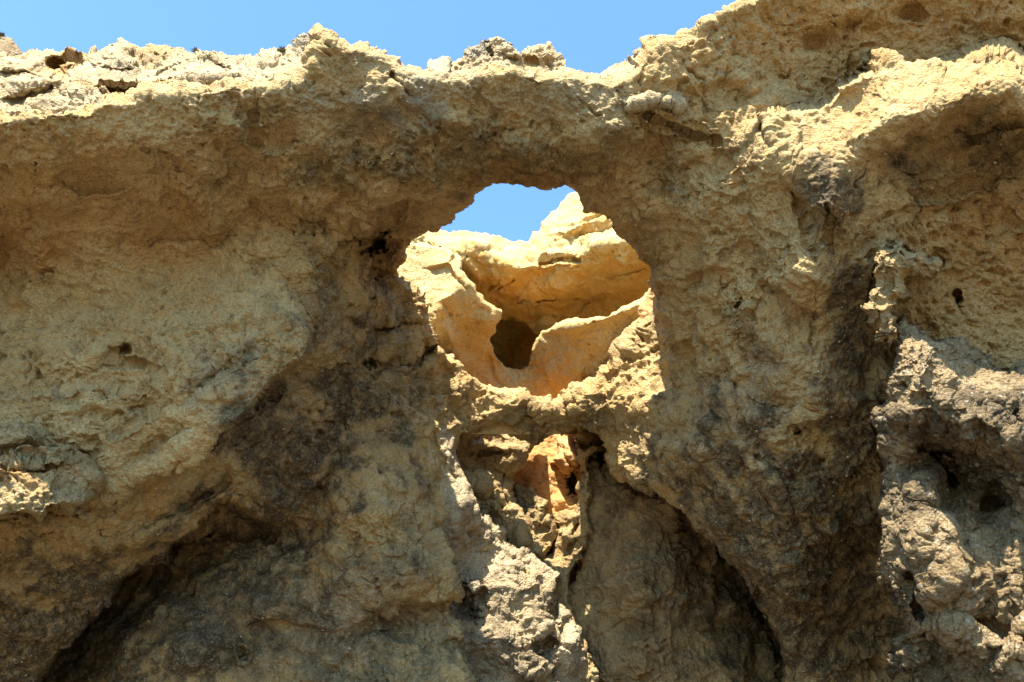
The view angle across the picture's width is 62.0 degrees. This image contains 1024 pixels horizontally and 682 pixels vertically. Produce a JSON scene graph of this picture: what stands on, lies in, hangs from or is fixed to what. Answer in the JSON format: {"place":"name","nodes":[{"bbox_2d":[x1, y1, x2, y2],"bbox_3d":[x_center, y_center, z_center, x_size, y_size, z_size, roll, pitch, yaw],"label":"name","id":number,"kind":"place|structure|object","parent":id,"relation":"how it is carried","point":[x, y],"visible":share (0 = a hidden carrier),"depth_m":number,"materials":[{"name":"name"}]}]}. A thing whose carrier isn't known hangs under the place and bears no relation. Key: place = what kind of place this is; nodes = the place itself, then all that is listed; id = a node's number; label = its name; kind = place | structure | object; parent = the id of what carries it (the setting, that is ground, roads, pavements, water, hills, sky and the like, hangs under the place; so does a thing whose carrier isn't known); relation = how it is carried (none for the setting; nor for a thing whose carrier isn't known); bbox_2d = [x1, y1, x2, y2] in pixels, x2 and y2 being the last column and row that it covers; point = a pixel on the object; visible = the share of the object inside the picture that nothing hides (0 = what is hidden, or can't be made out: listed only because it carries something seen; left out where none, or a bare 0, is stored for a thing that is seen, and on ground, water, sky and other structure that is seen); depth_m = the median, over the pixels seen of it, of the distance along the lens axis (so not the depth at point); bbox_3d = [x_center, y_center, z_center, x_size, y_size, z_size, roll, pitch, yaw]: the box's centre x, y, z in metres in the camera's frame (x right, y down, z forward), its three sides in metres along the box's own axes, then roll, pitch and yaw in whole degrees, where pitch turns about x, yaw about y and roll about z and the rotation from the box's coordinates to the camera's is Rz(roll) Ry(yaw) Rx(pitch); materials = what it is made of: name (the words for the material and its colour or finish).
{"place":"outdoors","nodes":[
{"label":"outdoors","id":0,"kind":"place"},
{"bbox_2d":[0,0,735,241],"label":"sky","id":1,"kind":"structure","parent":0,"point":[593,36],"materials":[{"name":"blue"}]},
{"bbox_2d":[397,242,647,398],"bbox_3d":[-0.028,0.696,16.519,9.007,5.146,5.006,-6,-30,10],"label":"cave bowl","id":2,"kind":"object","parent":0,"point":[464,316],"visible":0.12,"depth_m":15.43,"materials":[{"name":"stone"}]},
{"bbox_2d":[411,192,651,369],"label":"golden back cliff","id":3,"kind":"structure","parent":0,"point":[570,259],"depth_m":17.25,"materials":[{"name":"stone"}]},
{"bbox_2d":[628,288,653,326],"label":"orange ridge","id":4,"kind":"structure","parent":3,"relation":"attached to","point":[645,307],"depth_m":13.20,"materials":[{"name":"stone"}]},
{"bbox_3d":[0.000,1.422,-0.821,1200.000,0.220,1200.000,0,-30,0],"label":"ground","id":5,"kind":"structure","parent":0,"visible":0},
{"bbox_2d":[0,0,1023,681],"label":"rock arch","id":6,"kind":"object","parent":5,"relation":"on","point":[246,382],"visible":0.91,"depth_m":9.69,"materials":[{"name":"stone"}]},
{"bbox_2d":[0,421,106,521],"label":"sunlit ledge rock","id":7,"kind":"object","parent":6,"relation":"on","point":[37,477],"visible":0.98,"depth_m":8.55,"materials":[{"name":"stone"}]},
{"bbox_2d":[0,33,309,116],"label":"clifftop slope","id":8,"kind":"structure","parent":6,"relation":"on","point":[63,81],"depth_m":10.19,"materials":[{"name":"stone"}]},
{"bbox_2d":[0,36,22,56],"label":"hill rock","id":9,"kind":"object","parent":8,"relation":"on","point":[9,46],"visible":0.41,"depth_m":14.82,"materials":[{"name":"beige stone"}]},
{"bbox_2d":[276,45,286,51],"bbox_3d":[-2.868,-3.638,10.609,0.141,0.070,0.134,0,-30,0],"label":"plant tuft","id":10,"kind":"object","parent":8,"relation":"on","point":[283,49],"visible":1,"depth_m":10.60,"materials":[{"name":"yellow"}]},
{"bbox_2d":[427,56,451,72],"bbox_3d":[-0.911,-3.401,10.586,0.350,1.149,0.738,0,-30,0],"label":"boulder","id":11,"kind":"object","parent":6,"relation":"on","point":[442,63],"visible":0.59,"depth_m":10.34,"materials":[{"name":"stone"}]},
{"bbox_2d":[450,36,524,72],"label":"crag","id":12,"kind":"structure","parent":6,"relation":"on","point":[498,49],"depth_m":10.50,"materials":[{"name":"stone"}]},
{"bbox_2d":[456,434,534,553],"bbox_3d":[-0.331,2.601,14.029,1.786,2.649,2.080,0,-30,0],"label":"hanging rib","id":13,"kind":"object","parent":6,"relation":"hanging from","point":[491,466],"visible":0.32,"depth_m":13.50,"materials":[{"name":"stone"}]},
{"bbox_2d":[512,483,558,560],"bbox_3d":[0.352,2.986,13.838,0.873,1.853,1.076,0,-30,0],"label":"hanging rib","id":14,"kind":"object","parent":6,"relation":"attached to","point":[544,529],"visible":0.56,"depth_m":13.51,"materials":[{"name":"stone"}]},
{"bbox_2d":[521,41,565,72],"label":"crag","id":15,"kind":"structure","parent":6,"relation":"on","point":[544,58],"depth_m":10.69,"materials":[{"name":"stone"}]},
{"bbox_2d":[512,434,588,584],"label":"orange cave wall","id":16,"kind":"structure","parent":6,"relation":"attached to","point":[546,479],"depth_m":14.63,"materials":[{"name":"stone"}]},
{"bbox_2d":[550,436,579,474],"bbox_3d":[0.952,1.941,14.941,0.590,0.987,1.068,0,-30,0],"label":"boulder","id":17,"kind":"object","parent":16,"relation":"attached to","point":[564,461],"visible":0.84,"depth_m":14.48,"materials":[{"name":"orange stone"}]},
{"bbox_2d":[541,440,598,681],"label":"crumbly slope","id":18,"kind":"structure","parent":6,"relation":"on","point":[571,542],"depth_m":13.21,"materials":[{"name":"stone"}]},
{"bbox_2d":[559,47,688,114],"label":"slope","id":19,"kind":"structure","parent":6,"relation":"attached to","point":[677,102],"depth_m":9.38,"materials":[{"name":"stone"}]},
{"bbox_2d":[860,239,942,352],"bbox_3d":[4.074,-0.559,8.957,0.913,1.798,1.685,-18,-35,28],"label":"rough spur outcrop","id":20,"kind":"object","parent":6,"relation":"attached to","point":[897,264],"visible":0.98,"depth_m":8.37,"materials":[{"name":"stone"}]},
{"bbox_2d":[568,430,783,681],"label":"recess wall","id":21,"kind":"structure","parent":5,"relation":"on","point":[660,589],"depth_m":12.90,"materials":[{"name":"stone"}]},
{"bbox_2d":[870,317,1023,681],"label":"knobbly outcrop","id":22,"kind":"object","parent":5,"relation":"on","point":[947,419],"visible":0.99,"depth_m":7.66,"materials":[{"name":"grey stone"}]}
]}

